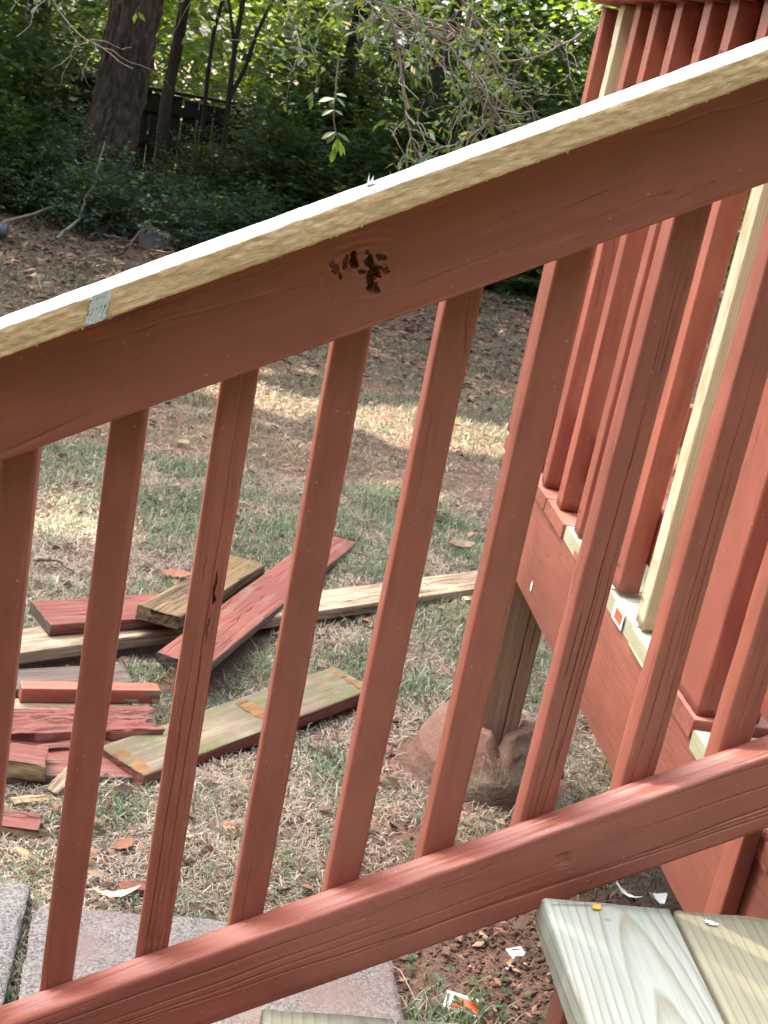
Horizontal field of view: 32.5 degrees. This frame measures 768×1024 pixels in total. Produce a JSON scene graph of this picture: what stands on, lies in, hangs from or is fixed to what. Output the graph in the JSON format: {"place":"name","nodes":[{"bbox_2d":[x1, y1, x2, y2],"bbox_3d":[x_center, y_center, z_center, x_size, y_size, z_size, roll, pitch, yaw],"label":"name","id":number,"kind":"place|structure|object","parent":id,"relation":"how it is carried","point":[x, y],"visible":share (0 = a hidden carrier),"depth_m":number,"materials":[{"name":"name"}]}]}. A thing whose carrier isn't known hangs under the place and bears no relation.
{"place":"outdoors","nodes":[
{"label":"outdoors","id":0,"kind":"place"},
{"bbox_2d":[59,0,589,104],"label":"sky","id":1,"kind":"structure","parent":0,"point":[219,26],"materials":[{"name":"white"}]},
{"bbox_2d":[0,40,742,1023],"bbox_3d":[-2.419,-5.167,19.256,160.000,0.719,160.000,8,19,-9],"label":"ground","id":2,"kind":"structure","parent":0,"point":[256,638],"depth_m":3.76,"materials":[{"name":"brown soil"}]},
{"bbox_2d":[0,222,8,239],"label":"drain pipe","id":3,"kind":"object","parent":2,"relation":"on","point":[4,228],"visible":0.94,"depth_m":8.14,"materials":[{"name":"grey plastic"}]},
{"bbox_2d":[0,881,29,1005],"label":"concrete paver","id":4,"kind":"object","parent":2,"relation":"on","point":[14,900],"visible":0.94,"depth_m":2.21,"materials":[{"name":"grey concrete"}]},
{"bbox_2d":[1,809,41,839],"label":"wood chunk","id":5,"kind":"object","parent":2,"relation":"on","point":[23,824],"visible":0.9,"depth_m":2.48,"materials":[{"name":"red paint"}]},
{"bbox_2d":[9,847,42,864],"bbox_3d":[-0.658,0.634,2.428,0.066,0.010,0.021,23,21,16],"label":"wood sliver","id":6,"kind":"object","parent":2,"relation":"on","point":[20,849],"visible":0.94,"depth_m":2.43,"materials":[{"name":"beige wood"}]},
{"bbox_2d":[12,0,51,116],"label":"dark tree","id":7,"kind":"object","parent":2,"relation":"on","point":[43,6],"visible":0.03,"depth_m":10.88,"materials":[{"name":"green plant"}]},
{"bbox_2d":[9,794,56,805],"bbox_3d":[-0.689,0.566,2.589,0.093,0.012,0.024,4,19,-38],"label":"bark chip","id":8,"kind":"object","parent":2,"relation":"on","point":[25,799],"visible":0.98,"depth_m":2.58,"materials":[{"name":"brown wood"}]},
{"bbox_2d":[0,0,78,175],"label":"shrub","id":9,"kind":"object","parent":2,"relation":"on","point":[55,45],"visible":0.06,"depth_m":10.81,"materials":[{"name":"green plant"}]},
{"bbox_2d":[2,203,76,222],"bbox_3d":[-2.295,-2.001,8.840,0.036,0.156,0.989,18,20,20],"label":"fallen stick","id":10,"kind":"object","parent":2,"relation":"on","point":[25,216],"visible":0.64,"depth_m":8.71,"materials":[{"name":"brown wood"}]},
{"bbox_2d":[0,60,83,221],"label":"shrub","id":11,"kind":"object","parent":2,"relation":"on","point":[14,110],"visible":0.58,"depth_m":9.24,"materials":[{"name":"green plant"}]},
{"bbox_2d":[0,0,97,204],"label":"shrub","id":12,"kind":"object","parent":2,"relation":"on","point":[40,91],"visible":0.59,"depth_m":9.58,"materials":[{"name":"green plant"}]},
{"bbox_2d":[34,545,73,570],"bbox_3d":[-0.912,0.127,3.666,0.121,0.049,0.043,13,19,6],"label":"fallen stick","id":13,"kind":"object","parent":2,"relation":"on","point":[45,559],"visible":1,"depth_m":3.66,"materials":[{"name":"grey wood"}]},
{"bbox_2d":[43,767,66,795],"bbox_3d":[-0.644,0.540,2.635,0.032,0.014,0.081,19,40,22],"label":"bark chip","id":14,"kind":"object","parent":2,"relation":"on","point":[56,785],"visible":0.57,"depth_m":2.62,"materials":[{"name":"brown wood"}]},
{"bbox_2d":[1,0,109,174],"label":"shrub","id":15,"kind":"object","parent":2,"relation":"on","point":[68,36],"visible":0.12,"depth_m":12.41,"materials":[{"name":"green plant"}]},
{"bbox_2d":[11,740,114,750],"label":"rotten board","id":16,"kind":"object","parent":2,"relation":"on","point":[62,745],"visible":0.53,"depth_m":2.74,"materials":[{"name":"red paint"}]},
{"bbox_2d":[6,750,132,787],"bbox_3d":[-0.728,0.518,2.693,0.487,0.035,0.127,5,20,-18],"label":"old board","id":17,"kind":"object","parent":2,"relation":"on","point":[56,763],"visible":0.28,"depth_m":2.69,"materials":[{"name":"red paint"}]},
{"bbox_2d":[7,743,48,781],"bbox_3d":[-0.745,0.498,2.647,0.140,0.043,0.075,12,18,-13],"label":"wood chunk","id":18,"kind":"object","parent":17,"relation":"on","point":[27,762],"visible":0.84,"depth_m":2.63,"materials":[{"name":"red paint"}]},
{"bbox_2d":[14,699,131,710],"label":"old board","id":19,"kind":"object","parent":2,"relation":"on","point":[18,705],"visible":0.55,"depth_m":2.86,"materials":[{"name":"brown wood"}]},
{"bbox_2d":[18,681,160,703],"bbox_3d":[-0.650,0.400,2.917,0.306,0.037,0.038,4,20,-23],"label":"old baluster","id":20,"kind":"object","parent":19,"relation":"on","point":[65,692],"visible":0.74,"depth_m":2.89,"materials":[{"name":"red paint"}]},
{"bbox_2d":[15,663,133,698],"bbox_3d":[-0.855,0.390,2.953,0.586,0.036,0.096,0,21,-32],"label":"old board","id":21,"kind":"object","parent":2,"relation":"on","point":[71,673],"visible":0.38,"depth_m":3.02,"materials":[{"name":"grey wood"}]},
{"bbox_2d":[0,101,157,233],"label":"shrub","id":22,"kind":"object","parent":2,"relation":"on","point":[23,183],"visible":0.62,"depth_m":9.14,"materials":[{"name":"green plant"}]},
{"bbox_2d":[55,141,104,239],"bbox_3d":[-1.956,-2.116,8.684,0.119,0.612,0.636,14,19,9],"label":"fallen stick","id":23,"kind":"object","parent":2,"relation":"on","point":[63,231],"visible":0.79,"depth_m":8.71,"materials":[{"name":"brown wood"}]},
{"bbox_2d":[11,706,164,742],"bbox_3d":[-0.755,0.454,2.773,0.574,0.046,0.106,3,20,-25],"label":"rotten board","id":24,"kind":"object","parent":2,"relation":"on","point":[42,725],"visible":0.68,"depth_m":2.81,"materials":[{"name":"red paint"}]},
{"bbox_2d":[24,133,178,244],"bbox_3d":[-1.908,-2.159,8.994,1.052,0.790,1.077,15,19,11],"label":"shrub","id":25,"kind":"object","parent":2,"relation":"on","point":[122,192],"visible":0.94,"depth_m":8.89,"materials":[{"name":"green plant"}]},
{"bbox_2d":[64,0,163,224],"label":"oak tree","id":26,"kind":"object","parent":2,"relation":"on","point":[119,93],"visible":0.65,"depth_m":9.23,"materials":[{"name":"brown plant"}]},
{"bbox_2d":[10,0,72,13],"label":"overhanging branch","id":27,"kind":"object","parent":26,"relation":"attached to","point":[49,3],"visible":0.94,"depth_m":4.07,"materials":[{"name":"green plant"}]},
{"bbox_2d":[14,0,169,86],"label":"overhanging branch","id":28,"kind":"object","parent":26,"relation":"attached to","point":[95,44],"visible":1,"depth_m":3.69,"materials":[{"name":"brown plant"}]},
{"bbox_2d":[132,0,264,58],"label":"overhanging branch","id":29,"kind":"object","parent":26,"relation":"attached to","point":[141,16],"visible":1,"depth_m":3.81,"materials":[{"name":"green plant"}]},
{"bbox_2d":[261,0,330,114],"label":"overhanging branch","id":30,"kind":"object","parent":26,"relation":"attached to","point":[280,31],"visible":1,"depth_m":4.39,"materials":[{"name":"green plant"}]},
{"bbox_2d":[331,0,377,11],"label":"overhanging branch","id":31,"kind":"object","parent":26,"relation":"attached to","point":[351,6],"visible":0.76,"depth_m":4.17,"materials":[{"name":"green plant"}]},
{"bbox_2d":[338,0,443,174],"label":"overhanging branch","id":32,"kind":"object","parent":26,"relation":"attached to","point":[403,97],"visible":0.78,"depth_m":4.01,"materials":[{"name":"green plant"}]},
{"bbox_2d":[315,0,487,105],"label":"overhanging branch","id":33,"kind":"object","parent":26,"relation":"attached to","point":[415,82],"visible":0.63,"depth_m":4.70,"materials":[{"name":"green plant"}]},
{"bbox_2d":[319,57,348,162],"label":"hanging twig","id":34,"kind":"object","parent":33,"relation":"hanging from","point":[337,145],"visible":1,"depth_m":4.83,"materials":[{"name":"green plant"}]},
{"bbox_2d":[333,0,516,77],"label":"overhanging branch","id":35,"kind":"object","parent":26,"relation":"attached to","point":[376,42],"visible":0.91,"depth_m":4.03,"materials":[{"name":"green plant"}]},
{"bbox_2d":[386,0,538,146],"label":"overhanging branch","id":36,"kind":"object","parent":26,"relation":"attached to","point":[449,47],"visible":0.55,"depth_m":4.14,"materials":[{"name":"green plant"}]},
{"bbox_2d":[366,93,512,180],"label":"overhanging branch","id":37,"kind":"object","parent":36,"relation":"attached to","point":[434,125],"visible":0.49,"depth_m":4.16,"materials":[{"name":"green plant"}]},
{"bbox_2d":[425,0,569,142],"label":"overhanging branch","id":38,"kind":"object","parent":26,"relation":"attached to","point":[476,23],"visible":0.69,"depth_m":4.42,"materials":[{"name":"green plant"}]},
{"bbox_2d":[422,1,598,153],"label":"overhanging branch","id":39,"kind":"object","parent":26,"relation":"attached to","point":[527,47],"visible":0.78,"depth_m":4.51,"materials":[{"name":"green plant"}]},
{"bbox_2d":[95,232,133,241],"bbox_3d":[-1.827,-1.859,8.915,0.294,0.040,0.044,15,19,12],"label":"fallen stick","id":40,"kind":"object","parent":2,"relation":"on","point":[111,236],"visible":0.81,"depth_m":8.91,"materials":[{"name":"wood"}]},
{"bbox_2d":[91,885,140,896],"bbox_3d":[-0.473,0.666,2.319,0.090,0.020,0.020,7,18,-30],"label":"paper scrap","id":41,"kind":"object","parent":2,"relation":"on","point":[119,893],"visible":1,"depth_m":2.32,"materials":[{"name":"white paper"}]},
{"bbox_2d":[115,880,144,894],"bbox_3d":[-0.444,0.681,2.387,0.088,0.015,0.031,8,18,-26],"label":"bark chip","id":42,"kind":"object","parent":2,"relation":"on","point":[122,885],"visible":0.47,"depth_m":2.38,"materials":[{"name":"red paint"}]},
{"bbox_2d":[129,227,165,245],"bbox_3d":[-1.563,-1.830,8.791,0.276,0.145,0.023,1,21,-27],"label":"fallen stick","id":43,"kind":"object","parent":2,"relation":"on","point":[136,235],"visible":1,"depth_m":8.75,"materials":[{"name":"wood"}]},
{"bbox_2d":[137,228,170,250],"bbox_3d":[-1.556,-1.840,8.912,0.190,0.128,0.106,1,25,-28],"label":"concrete block","id":44,"kind":"object","parent":2,"relation":"on","point":[147,238],"depth_m":8.86,"materials":[{"name":"grey concrete"}]},
{"bbox_2d":[156,722,167,726],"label":"rotten board","id":45,"kind":"object","parent":2,"relation":"on","point":[158,724],"visible":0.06,"depth_m":2.94,"materials":[{"name":"brown wood"}]},
{"bbox_2d":[153,250,173,253],"bbox_3d":[-1.391,-1.714,8.735,0.318,0.036,0.087,5,20,-17],"label":"fallen stick","id":46,"kind":"object","parent":2,"relation":"on","point":[163,251],"visible":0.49,"depth_m":8.70,"materials":[{"name":"wood"}]},
{"bbox_2d":[64,71,264,198],"bbox_3d":[-2.088,-3.455,12.440,1.781,1.062,0.181,8,19,-9],"label":"board fence","id":47,"kind":"object","parent":2,"relation":"on","point":[189,112],"visible":0.3,"depth_m":12.35,"materials":[{"name":"brown wood"}]},
{"bbox_2d":[149,0,190,201],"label":"slim tree","id":48,"kind":"object","parent":2,"relation":"on","point":[167,94],"visible":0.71,"depth_m":11.27,"materials":[{"name":"brown plant"}]},
{"bbox_2d":[124,166,238,249],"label":"shrub","id":49,"kind":"object","parent":2,"relation":"on","point":[200,206],"visible":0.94,"depth_m":8.96,"materials":[{"name":"green plant"}]},
{"bbox_2d":[177,439,189,442],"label":"fallen leaf","id":50,"kind":"object","parent":2,"relation":"on","point":[183,440],"visible":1,"depth_m":4.91,"materials":[{"name":"beige plant"}]},
{"bbox_2d":[130,114,271,230],"bbox_3d":[-1.403,-2.574,10.057,1.117,0.932,1.157,2,21,-25],"label":"shrub","id":51,"kind":"object","parent":2,"relation":"on","point":[207,181],"visible":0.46,"depth_m":9.94,"materials":[{"name":"green plant"}]},
{"bbox_2d":[191,1,223,178],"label":"sapling","id":52,"kind":"object","parent":2,"relation":"on","point":[207,80],"visible":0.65,"depth_m":11.72,"materials":[{"name":"brown plant"}]},
{"bbox_2d":[18,906,403,1023],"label":"concrete paver","id":53,"kind":"object","parent":2,"relation":"on","point":[107,939],"visible":0.27,"depth_m":2.20,"materials":[{"name":"concrete"}]},
{"bbox_2d":[173,47,284,178],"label":"shrub","id":54,"kind":"object","parent":2,"relation":"on","point":[224,82],"visible":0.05,"depth_m":13.48,"materials":[{"name":"green plant"}]},
{"bbox_2d":[223,822,235,828],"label":"fallen leaf","id":55,"kind":"object","parent":2,"relation":"on","point":[225,824],"visible":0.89,"depth_m":2.62,"materials":[{"name":"orange plant"}]},
{"bbox_2d":[103,666,361,789],"bbox_3d":[-0.314,0.480,3.012,0.140,0.039,0.754,24,22,34],"label":"old board","id":56,"kind":"object","parent":2,"relation":"on","point":[230,727],"visible":0.69,"depth_m":2.95,"materials":[{"name":"greenish weathered wood"},{"name":"red brown paint"}]},
{"bbox_2d":[188,170,292,242],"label":"shrub","id":57,"kind":"object","parent":2,"relation":"on","point":[256,214],"visible":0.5,"depth_m":9.30,"materials":[{"name":"green plant"}]},
{"bbox_2d":[211,0,273,193],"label":"sapling","id":58,"kind":"object","parent":2,"relation":"on","point":[231,89],"visible":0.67,"depth_m":10.85,"materials":[{"name":"brown plant"}]},
{"bbox_2d":[19,570,477,664],"bbox_3d":[-0.361,0.276,3.522,1.932,0.037,0.117,-5,24,-42],"label":"old board","id":59,"kind":"object","parent":2,"relation":"on","point":[38,644],"visible":0.4,"depth_m":3.63,"materials":[{"name":"brown wood"}]},
{"bbox_2d":[29,594,165,635],"bbox_3d":[-0.660,0.252,3.290,0.419,0.032,0.137,-1,22,-36],"label":"old board","id":60,"kind":"object","parent":59,"relation":"on","point":[60,617],"visible":0.48,"depth_m":3.21,"materials":[{"name":"red paint"}]},
{"bbox_2d":[135,555,264,628],"bbox_3d":[-0.477,0.207,3.532,0.115,0.037,0.680,15,12,10],"label":"old board","id":61,"kind":"object","parent":59,"relation":"on","point":[167,607],"visible":0.55,"depth_m":3.36,"materials":[{"name":"brown wood"}]},
{"bbox_2d":[155,536,356,669],"bbox_3d":[-0.312,0.223,3.659,0.127,0.029,1.278,15,15,11],"label":"old board","id":62,"kind":"object","parent":59,"relation":"on","point":[249,611],"visible":0.54,"depth_m":3.46,"materials":[{"name":"red paint"}]},
{"bbox_2d":[192,74,352,232],"bbox_3d":[-0.816,-2.665,10.170,1.337,1.360,1.548,1,21,-27],"label":"shrub","id":63,"kind":"object","parent":2,"relation":"on","point":[279,156],"visible":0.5,"depth_m":9.95,"materials":[{"name":"green plant"}]},
{"bbox_2d":[199,0,391,215],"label":"shrub","id":64,"kind":"object","parent":2,"relation":"on","point":[322,92],"visible":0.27,"depth_m":11.42,"materials":[{"name":"green plant"}]},
{"bbox_2d":[240,37,393,183],"bbox_3d":[-0.663,-3.744,13.157,1.928,1.953,1.739,11,19,-2],"label":"shrub","id":65,"kind":"object","parent":2,"relation":"on","point":[273,65],"visible":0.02,"depth_m":12.89,"materials":[{"name":"green plant"}]},
{"bbox_2d":[232,97,413,221],"bbox_3d":[-0.307,-2.492,10.062,1.620,1.306,1.564,20,21,24],"label":"shrub","id":66,"kind":"object","parent":2,"relation":"on","point":[338,174],"visible":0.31,"depth_m":9.88,"materials":[{"name":"green plant"}]},
{"bbox_2d":[0,655,657,1023],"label":"wood chips","id":67,"kind":"object","parent":2,"relation":"on","point":[459,938],"visible":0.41,"depth_m":2.44,"materials":[{"name":"brown wood"}]},
{"bbox_2d":[0,491,676,1023],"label":"grass tufts","id":68,"kind":"object","parent":2,"relation":"on","point":[432,1017],"visible":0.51,"depth_m":2.44,"materials":[{"name":"green plant"}]},
{"bbox_2d":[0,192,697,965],"bbox_3d":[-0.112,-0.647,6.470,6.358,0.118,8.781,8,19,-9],"label":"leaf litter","id":69,"kind":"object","parent":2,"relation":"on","point":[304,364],"visible":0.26,"depth_m":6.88,"materials":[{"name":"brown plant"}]},
{"bbox_2d":[0,210,699,1002],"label":"lawn grass","id":70,"kind":"structure","parent":2,"relation":"on","point":[250,542],"depth_m":3.83,"materials":[{"name":"green plant"}]},
{"bbox_2d":[113,837,132,848],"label":"fallen leaf","id":71,"kind":"object","parent":70,"relation":"on","point":[126,843],"visible":1,"depth_m":2.49,"materials":[{"name":"orange plant"}]},
{"bbox_2d":[161,567,190,576],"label":"fallen leaf","id":72,"kind":"object","parent":70,"relation":"on","point":[176,572],"visible":0.94,"depth_m":3.73,"materials":[{"name":"orange plant"}]},
{"bbox_2d":[449,539,474,546],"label":"fallen leaf","id":73,"kind":"object","parent":70,"relation":"on","point":[469,543],"visible":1,"depth_m":4.42,"materials":[{"name":"beige plant"}]},
{"bbox_2d":[333,0,374,131],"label":"dark tree","id":74,"kind":"object","parent":2,"relation":"on","point":[351,40],"visible":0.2,"depth_m":11.88,"materials":[{"name":"brown plant"}]},
{"bbox_2d":[174,781,546,1023],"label":"clover","id":75,"kind":"object","parent":2,"relation":"on","point":[473,994],"visible":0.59,"depth_m":2.29,"materials":[{"name":"green plant"}]},
{"bbox_2d":[5,0,749,242],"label":"treeline","id":76,"kind":"object","parent":2,"relation":"on","point":[196,26],"depth_m":24.19,"materials":[{"name":"green plant"}]},
{"bbox_2d":[24,0,750,276],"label":"woodland","id":77,"kind":"object","parent":2,"relation":"on","point":[164,29],"visible":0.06,"depth_m":15.60,"materials":[{"name":"green plant"}]},
{"bbox_2d":[385,745,394,757],"bbox_3d":[0.004,0.546,3.059,0.016,0.010,0.072,0,27,-29],"label":"red splinter","id":78,"kind":"object","parent":2,"relation":"on","point":[392,755],"visible":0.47,"depth_m":3.04,"materials":[{"name":"brown paint"}]},
{"bbox_2d":[387,759,400,773],"bbox_3d":[0.037,0.601,2.937,0.024,0.014,0.147,4,26,-21],"label":"red splinter","id":79,"kind":"object","parent":2,"relation":"on","point":[393,762],"visible":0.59,"depth_m":2.98,"materials":[{"name":"brown paint"}]},
{"bbox_2d":[310,53,498,197],"bbox_3d":[0.202,-2.691,10.400,1.730,1.759,2.003,2,21,-25],"label":"shrub","id":80,"kind":"object","parent":2,"relation":"on","point":[387,146],"visible":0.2,"depth_m":10.14,"materials":[{"name":"green plant"}]},
{"bbox_2d":[286,0,525,196],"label":"shrub","id":81,"kind":"object","parent":2,"relation":"on","point":[358,96],"visible":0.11,"depth_m":11.41,"materials":[{"name":"green plant"}]},
{"bbox_2d":[412,0,465,148],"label":"dark tree","id":82,"kind":"object","parent":2,"relation":"on","point":[439,69],"visible":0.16,"depth_m":10.63,"materials":[{"name":"brown plant"}]},
{"bbox_2d":[443,990,478,1016],"bbox_3d":[0.133,0.840,2.252,0.060,0.002,0.030,14,46,10],"label":"paper tag","id":83,"kind":"object","parent":2,"relation":"on","point":[467,1002],"visible":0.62,"depth_m":2.25,"materials":[{"name":"orange paper"}]},
{"bbox_2d":[461,596,470,604],"bbox_3d":[0.252,0.269,3.976,0.043,0.025,0.026,4,19,-38],"label":"paper scrap","id":84,"kind":"object","parent":2,"relation":"on","point":[465,599],"visible":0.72,"depth_m":3.96,"materials":[{"name":"paper"}]},
{"bbox_2d":[407,701,535,808],"bbox_3d":[0.232,0.547,3.018,0.338,0.190,0.340,8,19,-9],"label":"rock","id":85,"kind":"object","parent":2,"relation":"on","point":[512,751],"visible":0.46,"depth_m":2.89,"materials":[{"name":"brown stone"}]},
{"bbox_2d":[477,753,504,787],"bbox_3d":[0.242,0.578,2.873,0.078,0.100,0.033,8,19,-9],"label":"straw wisp","id":86,"kind":"object","parent":85,"relation":"attached to","point":[494,767],"visible":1,"depth_m":2.86,"materials":[{"name":"beige plant"}]},
{"bbox_2d":[279,771,677,1023],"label":"clay clods","id":87,"kind":"object","parent":2,"relation":"on","point":[518,939],"visible":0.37,"depth_m":2.37,"materials":[{"name":"red soil"}]},
{"bbox_2d":[445,96,555,301],"bbox_3d":[1.044,-2.390,10.162,1.820,1.599,1.573,23,22,31],"label":"shrub","id":88,"kind":"object","parent":2,"relation":"on","point":[534,275],"visible":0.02,"depth_m":9.89,"materials":[{"name":"green plant"}]},
{"bbox_2d":[417,0,597,279],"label":"shrub","id":89,"kind":"object","parent":2,"relation":"on","point":[585,46],"visible":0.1,"depth_m":10.95,"materials":[{"name":"green plant"}]},
{"bbox_2d":[505,946,524,958],"bbox_3d":[0.245,0.809,2.401,0.034,0.006,0.039,1,21,-27],"label":"paper tag","id":90,"kind":"object","parent":2,"relation":"on","point":[518,950],"visible":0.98,"depth_m":2.41,"materials":[{"name":"white paper"}]},
{"bbox_2d":[482,437,767,918],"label":"deck","id":91,"kind":"structure","parent":2,"relation":"on","point":[729,878],"depth_m":2.04,"materials":[{"name":"red paint"}]},
{"bbox_2d":[0,37,767,1023],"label":"stair railing","id":92,"kind":"object","parent":91,"relation":"attached to","point":[674,153],"visible":1,"depth_m":1.28,"materials":[{"name":"red paint"}]},
{"bbox_2d":[507,0,767,722],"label":"deck railing","id":93,"kind":"object","parent":91,"relation":"on","point":[637,42],"visible":0.48,"depth_m":1.99,"materials":[{"name":"red paint"}]},
{"bbox_2d":[678,189,751,460],"bbox_3d":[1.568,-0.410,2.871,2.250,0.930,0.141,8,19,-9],"label":"baluster","id":94,"kind":"object","parent":91,"relation":"on","point":[686,424],"visible":0.04,"depth_m":2.81,"materials":[{"name":"red paint"}]},
{"bbox_2d":[616,881,642,897],"bbox_3d":[0.491,0.763,2.655,0.012,0.018,0.070,-8,27,-45],"label":"plastic strip","id":95,"kind":"object","parent":2,"relation":"on","point":[624,891],"visible":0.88,"depth_m":2.66,"materials":[{"name":"white plastic"}]},
{"bbox_2d":[525,67,745,311],"bbox_3d":[2.090,-3.059,10.689,2.312,2.856,2.454,14,19,8],"label":"shrub","id":96,"kind":"object","parent":2,"relation":"on","point":[574,96],"depth_m":10.62,"materials":[{"name":"green plant"}]},
{"bbox_2d":[649,892,666,903],"bbox_3d":[0.552,0.775,2.656,0.045,0.018,0.039,12,15,-34],"label":"paper scrap","id":97,"kind":"object","parent":2,"relation":"on","point":[660,898],"visible":1,"depth_m":2.66,"materials":[{"name":"white paper"}]},
{"bbox_3d":[-0.217,1.082,1.422,0.639,0.076,0.641,8,19,-9],"label":"concrete paver","id":98,"kind":"object","parent":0,"visible":0},
{"bbox_2d":[259,898,767,1023],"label":"staircase","id":99,"kind":"structure","parent":98,"relation":"on","point":[608,963],"depth_m":1.30,"materials":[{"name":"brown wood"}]},
{"bbox_2d":[593,904,600,909],"bbox_3d":[0.220,0.408,1.361,0.009,0.002,0.010,12,19,3],"label":"leaf scrap","id":100,"kind":"object","parent":99,"relation":"on","point":[597,906],"visible":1,"depth_m":1.36,"materials":[{"name":"yellow plant"}]},
{"bbox_2d":[704,920,718,924],"bbox_3d":[0.341,0.428,1.372,0.015,0.003,0.007,14,19,7],"label":"lint scrap","id":101,"kind":"object","parent":99,"relation":"on","point":[710,922],"visible":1,"depth_m":1.37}
]}

